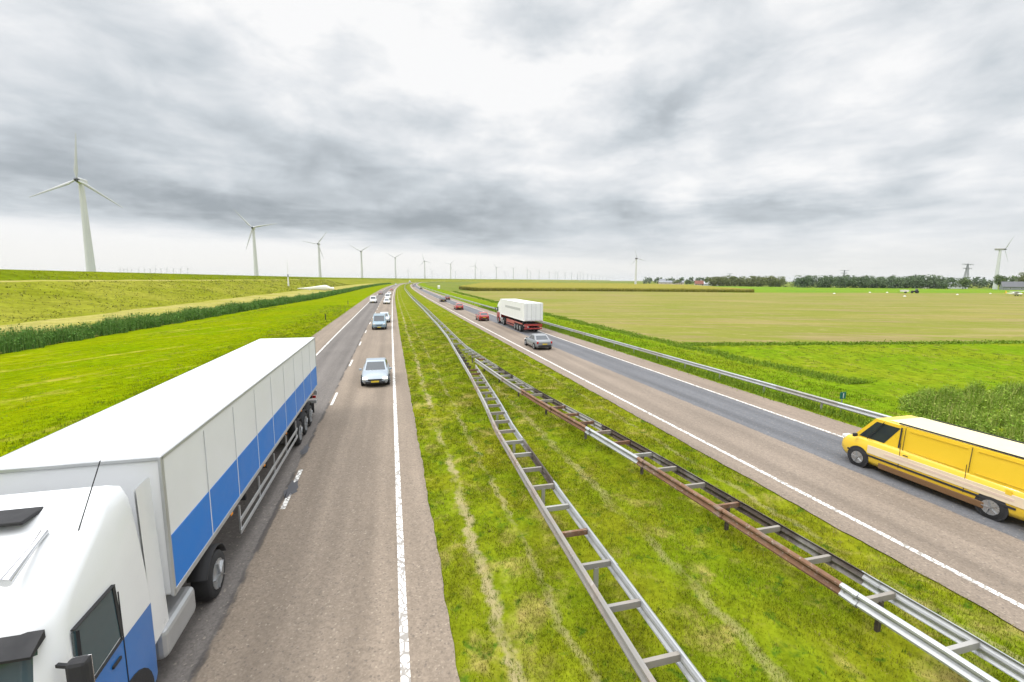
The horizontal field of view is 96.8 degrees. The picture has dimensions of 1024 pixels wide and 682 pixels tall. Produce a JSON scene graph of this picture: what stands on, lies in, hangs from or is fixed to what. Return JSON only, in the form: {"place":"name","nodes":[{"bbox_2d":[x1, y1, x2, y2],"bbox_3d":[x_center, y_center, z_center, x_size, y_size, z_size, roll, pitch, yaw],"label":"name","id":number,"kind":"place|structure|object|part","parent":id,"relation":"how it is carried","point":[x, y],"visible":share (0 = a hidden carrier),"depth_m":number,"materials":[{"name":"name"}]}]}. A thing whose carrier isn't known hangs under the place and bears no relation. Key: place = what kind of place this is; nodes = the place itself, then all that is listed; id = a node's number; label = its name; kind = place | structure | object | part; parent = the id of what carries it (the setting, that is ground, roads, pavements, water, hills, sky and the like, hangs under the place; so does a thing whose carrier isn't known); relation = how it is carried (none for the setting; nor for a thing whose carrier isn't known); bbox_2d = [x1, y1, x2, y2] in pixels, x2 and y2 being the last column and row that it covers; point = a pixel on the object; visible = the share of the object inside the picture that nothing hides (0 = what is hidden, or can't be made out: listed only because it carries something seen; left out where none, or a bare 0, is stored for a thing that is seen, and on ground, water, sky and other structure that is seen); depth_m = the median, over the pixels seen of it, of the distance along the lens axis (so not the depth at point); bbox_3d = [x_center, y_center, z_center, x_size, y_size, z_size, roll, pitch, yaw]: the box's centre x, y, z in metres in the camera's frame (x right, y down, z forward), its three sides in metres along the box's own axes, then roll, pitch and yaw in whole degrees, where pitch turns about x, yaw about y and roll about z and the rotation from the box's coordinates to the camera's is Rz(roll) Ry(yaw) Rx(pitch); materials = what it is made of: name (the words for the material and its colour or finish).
{"place":"outdoors","nodes":[
{"label":"outdoors","id":0,"kind":"place"},
{"bbox_2d":[0,279,367,281],"bbox_3d":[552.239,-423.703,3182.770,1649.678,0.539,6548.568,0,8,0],"label":"dyke berm","id":1,"kind":"structure","parent":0,"point":[125,280],"depth_m":147.52,"materials":[{"name":"green plant"}]},
{"bbox_2d":[0,284,370,352],"bbox_3d":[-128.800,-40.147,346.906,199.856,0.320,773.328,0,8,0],"label":"dyke foot","id":2,"kind":"object","parent":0,"point":[94,318],"visible":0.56,"depth_m":96.35},
{"bbox_2d":[297,285,333,289],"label":"turbine blade","id":3,"kind":"object","parent":2,"relation":"on","point":[323,287],"visible":0.95,"depth_m":281.18,"materials":[{"name":"white paint"}]},
{"bbox_2d":[0,282,408,456],"bbox_3d":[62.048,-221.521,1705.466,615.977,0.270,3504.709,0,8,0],"label":"verge","id":4,"kind":"structure","parent":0,"point":[132,343],"depth_m":39.71,"materials":[{"name":"green plant"}]},
{"bbox_2d":[0,269,522,280],"bbox_3d":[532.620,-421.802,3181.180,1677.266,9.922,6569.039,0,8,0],"label":"dyke crest","id":5,"kind":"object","parent":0,"point":[5,275],"visible":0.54,"depth_m":178.38,"materials":[{"name":"green plant"}]},
{"bbox_2d":[304,232,326,276],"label":"wind turbine","id":6,"kind":"object","parent":5,"relation":"on","point":[319,260],"visible":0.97,"depth_m":697.83,"materials":[{"name":"paint"}]},
{"bbox_2d":[350,245,368,277],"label":"wind turbine","id":7,"kind":"object","parent":5,"relation":"on","point":[361,261],"visible":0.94,"depth_m":879.12,"materials":[{"name":"paint"}]},
{"bbox_2d":[387,253,400,277],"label":"wind turbine","id":8,"kind":"object","parent":5,"relation":"on","point":[395,265],"visible":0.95,"depth_m":1133.64,"materials":[{"name":"paint"}]},
{"bbox_2d":[422,255,429,278],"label":"wind turbine","id":9,"kind":"object","parent":5,"relation":"on","point":[424,261],"visible":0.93,"depth_m":1321.05,"materials":[{"name":"paint"}]},
{"bbox_2d":[0,280,609,324],"bbox_3d":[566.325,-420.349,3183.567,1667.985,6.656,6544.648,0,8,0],"label":"dyke slope","id":10,"kind":"structure","parent":0,"point":[16,310],"depth_m":118.90,"materials":[{"name":"green plant"}]},
{"bbox_2d":[0,271,349,321],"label":"dyke weeds","id":11,"kind":"object","parent":10,"relation":"on","point":[301,281],"visible":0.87,"depth_m":157.85,"materials":[{"name":"green plant"}]},
{"bbox_2d":[156,282,459,681],"bbox_3d":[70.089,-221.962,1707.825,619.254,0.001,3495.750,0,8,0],"label":"carriageway","id":12,"kind":"structure","parent":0,"point":[308,591],"depth_m":11.53,"materials":[{"name":"grey asphalt"}]},
{"bbox_2d":[0,337,317,681],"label":"articulated truck","id":13,"kind":"object","parent":12,"relation":"on","point":[113,519],"visible":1,"depth_m":7.70,"materials":[{"name":"paint"}]},
{"bbox_3d":[-5.507,3.960,6.027,0.036,0.840,0.930,-2,8,-15],"label":"side window","id":14,"kind":"part","parent":13,"relation":"part of","materials":[{"name":"grey glass"}]},
{"bbox_2d":[283,444,309,497],"bbox_3d":[-8.015,4.720,17.062,0.450,0.001,5.196,-2,8,-18],"label":"tar patch","id":15,"kind":"object","parent":12,"relation":"on","point":[292,487],"visible":1,"depth_m":15.45,"materials":[{"name":"grey asphalt"}]},
{"bbox_2d":[280,297,383,508],"bbox_3d":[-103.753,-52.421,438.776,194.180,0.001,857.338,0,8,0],"label":"lane dashes","id":16,"kind":"object","parent":12,"relation":"on","point":[284,504],"visible":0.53,"depth_m":16.24,"materials":[{"name":"paint"}]},
{"bbox_2d":[316,289,384,355],"bbox_3d":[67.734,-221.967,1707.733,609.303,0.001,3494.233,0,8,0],"label":"edge line","id":17,"kind":"object","parent":12,"relation":"on","point":[342,328],"visible":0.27,"depth_m":64.88,"materials":[{"name":"paint"}]},
{"bbox_2d":[370,296,376,302],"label":"oncoming van","id":18,"kind":"object","parent":12,"relation":"on","point":[373,298],"visible":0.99,"depth_m":134.58,"materials":[{"name":"white paint"}]},
{"bbox_2d":[359,358,391,385],"bbox_3d":[-9.497,2.036,31.766,2.140,1.460,4.723,-2,8,-15],"label":"oncoming car","id":19,"kind":"object","parent":12,"relation":"on","point":[375,370],"visible":1,"depth_m":30.47,"materials":[{"name":"silver paint"}]},
{"bbox_2d":[371,313,386,329],"bbox_3d":[-19.082,-2.823,65.505,2.260,2.010,5.023,-2,8,-15],"label":"oncoming van","id":20,"kind":"object","parent":12,"relation":"on","point":[379,320],"visible":1,"depth_m":64.06,"materials":[{"name":"blue paint"}]},
{"bbox_2d":[380,312,389,321],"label":"oncoming car","id":21,"kind":"object","parent":12,"relation":"on","point":[387,316],"visible":0.41,"depth_m":75.07,"materials":[{"name":"blue paint"}]},
{"bbox_2d":[383,298,390,303],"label":"oncoming car","id":22,"kind":"object","parent":12,"relation":"on","point":[386,300],"visible":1,"depth_m":129.81,"materials":[{"name":"white paint"}]},
{"bbox_2d":[392,282,414,681],"bbox_3d":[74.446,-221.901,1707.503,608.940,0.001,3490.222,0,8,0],"label":"edge line","id":23,"kind":"object","parent":12,"relation":"on","point":[404,652],"visible":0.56,"depth_m":11.30,"materials":[{"name":"paint"}]},
{"bbox_2d":[4,281,998,353],"bbox_3d":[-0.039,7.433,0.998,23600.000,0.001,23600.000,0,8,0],"label":"ground","id":24,"kind":"structure","parent":0,"point":[450,286],"depth_m":898.74,"materials":[{"name":"green plant"}]},
{"bbox_2d":[30,133,122,271],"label":"wind turbine","id":25,"kind":"object","parent":24,"relation":"on","point":[88,250],"visible":0.95,"depth_m":253.05,"materials":[{"name":"paint"}]},
{"bbox_2d":[0,282,390,353],"bbox_3d":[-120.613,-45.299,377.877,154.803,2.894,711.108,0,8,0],"label":"reed bed","id":26,"kind":"object","parent":24,"relation":"on","point":[12,340],"visible":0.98,"depth_m":63.07,"materials":[{"name":"green plant"}]},
{"bbox_2d":[235,211,276,275],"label":"wind turbine","id":27,"kind":"object","parent":24,"relation":"on","point":[252,232],"visible":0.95,"depth_m":481.66,"materials":[{"name":"paint"}]},
{"bbox_2d":[634,251,644,283],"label":"wind turbine","id":28,"kind":"object","parent":24,"relation":"on","point":[635,282],"visible":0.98,"depth_m":639.72,"materials":[{"name":"paint"}]},
{"bbox_2d":[658,280,683,283],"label":"farm building","id":29,"kind":"structure","parent":24,"relation":"on","point":[665,282],"depth_m":917.10,"materials":[{"name":"white paint"}]},
{"bbox_2d":[694,280,703,285],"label":"farmhouse","id":30,"kind":"object","parent":24,"relation":"on","point":[701,282],"visible":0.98,"depth_m":699.32,"materials":[{"name":"brick"}]},
{"bbox_2d":[643,276,757,283],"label":"treeline","id":31,"kind":"object","parent":24,"relation":"on","point":[670,279],"visible":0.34,"depth_m":1105.33,"materials":[{"name":"green plant"}]},
{"bbox_2d":[705,276,787,286],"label":"woodland","id":32,"kind":"object","parent":24,"relation":"on","point":[770,281],"visible":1,"depth_m":608.98,"materials":[{"name":"green plant"}]},
{"bbox_2d":[786,274,953,288],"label":"woodland","id":33,"kind":"object","parent":24,"relation":"on","point":[866,281],"visible":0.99,"depth_m":517.73,"materials":[{"name":"green plant"}]},
{"bbox_2d":[856,276,1019,287],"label":"treeline","id":34,"kind":"object","parent":24,"relation":"on","point":[983,282],"visible":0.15,"depth_m":617.87,"materials":[{"name":"green plant"}]},
{"bbox_2d":[947,282,967,288],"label":"farmhouse","id":35,"kind":"object","parent":24,"relation":"on","point":[956,287],"visible":0.49,"depth_m":513.80,"materials":[{"name":"white paint"}]},
{"bbox_2d":[896,377,1023,441],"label":"tall weeds","id":36,"kind":"object","parent":24,"relation":"on","point":[943,404],"visible":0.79,"depth_m":24.96,"materials":[{"name":"green plant"}]},
{"bbox_2d":[962,264,971,278],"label":"electricity pylon","id":37,"kind":"object","parent":24,"relation":"on","point":[967,270],"visible":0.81,"depth_m":1010.05,"materials":[{"name":"metal"}]},
{"bbox_2d":[0,0,1023,281],"label":"sky","id":38,"kind":"structure","parent":0,"point":[788,139],"materials":[{"name":"grey"}]},
{"bbox_2d":[395,282,1023,681],"bbox_3d":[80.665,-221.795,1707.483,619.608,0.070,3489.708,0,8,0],"label":"median verge","id":39,"kind":"structure","parent":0,"point":[787,642],"depth_m":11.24,"materials":[{"name":"green plant"}]},
{"bbox_2d":[404,284,705,681],"bbox_3d":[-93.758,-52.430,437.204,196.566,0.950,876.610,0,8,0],"label":"median guardrail","id":40,"kind":"object","parent":39,"relation":"on","point":[676,654],"visible":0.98,"depth_m":10.32,"materials":[{"name":"silver metal"}]},
{"bbox_2d":[405,283,1023,681],"bbox_3d":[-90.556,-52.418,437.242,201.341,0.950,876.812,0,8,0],"label":"median guardrail","id":41,"kind":"object","parent":39,"relation":"on","point":[950,657],"visible":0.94,"depth_m":10.49,"materials":[{"name":"silver metal"}]},
{"bbox_2d":[410,282,1023,630],"bbox_3d":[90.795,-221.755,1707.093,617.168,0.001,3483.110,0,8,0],"label":"carriageway","id":42,"kind":"structure","parent":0,"point":[966,538],"depth_m":17.55,"materials":[{"name":"grey asphalt"}]},
{"bbox_2d":[454,303,463,309],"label":"departing car","id":43,"kind":"object","parent":42,"relation":"on","point":[458,306],"visible":0.99,"depth_m":105.67,"materials":[{"name":"red paint"}]},
{"bbox_2d":[475,312,488,320],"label":"departing car","id":44,"kind":"object","parent":42,"relation":"on","point":[482,316],"visible":1,"depth_m":77.61,"materials":[{"name":"red paint"}]},
{"bbox_2d":[495,299,542,331],"bbox_3d":[0.735,-4.028,67.879,3.120,4.109,16.648,-2,8,-15],"label":"box truck","id":45,"kind":"object","parent":42,"relation":"on","point":[518,313],"visible":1,"depth_m":62.66,"materials":[{"name":"white paint"}]},
{"bbox_3d":[2.231,-3.794,59.664,1.185,2.170,0.083,-2,8,-15],"label":"rear door","id":46,"kind":"part","parent":45,"relation":"part of","materials":[{"name":"white metal"}]},
{"bbox_3d":[3.464,-3.831,59.987,1.185,2.170,0.083,-2,8,-15],"label":"rear door","id":47,"kind":"part","parent":45,"relation":"part of","materials":[{"name":"white metal"}]},
{"bbox_2d":[524,333,551,349],"bbox_3d":[2.702,-0.064,47.875,2.140,1.460,4.723,-2,8,-15],"label":"departing car","id":48,"kind":"object","parent":42,"relation":"on","point":[538,340],"visible":1,"depth_m":46.42,"materials":[{"name":"grey paint"}]},
{"bbox_3d":[3.033,-0.353,46.585,1.271,0.344,0.520,-2,8,-15],"label":"rear window","id":49,"kind":"part","parent":48,"relation":"part of","materials":[{"name":"grey glass"}]},
{"bbox_2d":[417,283,843,437],"bbox_3d":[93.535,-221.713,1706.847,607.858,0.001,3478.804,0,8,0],"label":"edge line","id":50,"kind":"object","parent":42,"relation":"on","point":[704,388],"visible":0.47,"depth_m":28.41,"materials":[{"name":"paint"}]},
{"bbox_2d":[415,290,1023,608],"bbox_3d":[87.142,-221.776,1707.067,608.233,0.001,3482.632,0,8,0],"label":"edge line","id":51,"kind":"object","parent":42,"relation":"on","point":[1018,604],"visible":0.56,"depth_m":13.97,"materials":[{"name":"paint"}]},
{"bbox_2d":[842,415,1023,520],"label":"delivery van","id":52,"kind":"object","parent":42,"relation":"on","point":[982,472],"visible":1,"depth_m":14.73,"materials":[{"name":"yellow paint"}]},
{"bbox_3d":[13.523,3.352,16.763,0.049,0.702,1.390,-2,8,-15],"label":"side window","id":53,"kind":"part","parent":52,"relation":"part of","materials":[{"name":"black glass"}]},
{"bbox_2d":[419,282,1019,434],"bbox_3d":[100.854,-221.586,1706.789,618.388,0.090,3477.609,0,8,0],"label":"verge","id":54,"kind":"structure","parent":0,"point":[870,388],"depth_m":34.00,"materials":[{"name":"green plant"}]},
{"bbox_2d":[418,282,891,418],"bbox_3d":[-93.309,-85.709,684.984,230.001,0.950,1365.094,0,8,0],"label":"roadside guardrail","id":55,"kind":"object","parent":54,"relation":"on","point":[858,410],"visible":0.77,"depth_m":29.90,"materials":[{"name":"silver metal"}]},
{"bbox_2d":[479,305,874,427],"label":"rail weeds","id":56,"kind":"object","parent":54,"relation":"on","point":[815,407],"visible":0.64,"depth_m":30.73,"materials":[{"name":"green plant"}]},
{"bbox_2d":[840,392,845,412],"bbox_3d":[17.565,3.349,24.238,0.400,1.290,0.076,-2,8,-15],"label":"roadside sign","id":57,"kind":"object","parent":54,"relation":"on","point":[842,395],"visible":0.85,"depth_m":24.15,"materials":[{"name":"teal metal"}]},
{"bbox_2d":[451,291,1023,343],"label":"stubble field","id":58,"kind":"structure","parent":0,"point":[712,317],"depth_m":98.97,"materials":[{"name":"beige plant"}]},
{"bbox_2d":[452,291,873,384],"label":"ditch weeds","id":59,"kind":"object","parent":58,"relation":"on","point":[811,373],"visible":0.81,"depth_m":43.14,"materials":[{"name":"green plant"}]},
{"bbox_2d":[667,343,1023,423],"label":"grass field","id":60,"kind":"structure","parent":0,"point":[972,365],"depth_m":41.07,"materials":[{"name":"green plant"}]},
{"bbox_2d":[681,339,1023,345],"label":"ditch weeds","id":61,"kind":"object","parent":60,"relation":"on","point":[797,343],"visible":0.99,"depth_m":52.20,"materials":[{"name":"green plant"}]},
{"bbox_2d":[714,286,1023,292],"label":"pasture","id":62,"kind":"structure","parent":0,"point":[818,290],"depth_m":385.12,"materials":[{"name":"green plant"}]},
{"bbox_2d":[459,286,754,292],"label":"maize plants","id":63,"kind":"object","parent":62,"relation":"on","point":[555,289],"visible":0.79,"depth_m":296.98,"materials":[{"name":"green plant"}]},
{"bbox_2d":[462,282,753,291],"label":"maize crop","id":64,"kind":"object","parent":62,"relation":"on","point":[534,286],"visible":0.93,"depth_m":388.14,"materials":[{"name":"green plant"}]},
{"bbox_2d":[938,279,955,287],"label":"tree","id":65,"kind":"object","parent":62,"relation":"on","point":[945,284],"visible":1,"depth_m":480.31,"materials":[{"name":"green plant"}]},
{"bbox_2d":[951,278,970,288],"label":"tree","id":66,"kind":"object","parent":62,"relation":"on","point":[964,282],"visible":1,"depth_m":473.55,"materials":[{"name":"green plant"}]},
{"bbox_2d":[992,238,1012,288],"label":"wind turbine","id":67,"kind":"object","parent":62,"relation":"on","point":[995,286],"visible":0.93,"depth_m":464.38,"materials":[{"name":"paint"}]},
{"bbox_2d":[993,274,1017,284],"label":"tree","id":68,"kind":"object","parent":62,"relation":"on","point":[998,280],"visible":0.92,"depth_m":450.92,"materials":[{"name":"green plant"}]},
{"bbox_2d":[1014,272,1023,281],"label":"tree","id":69,"kind":"object","parent":62,"relation":"on","point":[1021,279],"visible":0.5,"depth_m":441.78,"materials":[{"name":"green plant"}]},
{"bbox_2d":[999,282,1023,289],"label":"farm building","id":70,"kind":"structure","parent":0,"point":[1011,285],"depth_m":433.82,"materials":[{"name":"white paint"}]},
{"bbox_2d":[1005,291,1023,295],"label":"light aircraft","id":71,"kind":"object","parent":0,"point":[1015,293],"visible":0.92,"depth_m":241.44,"materials":[{"name":"white paint"}]}
]}

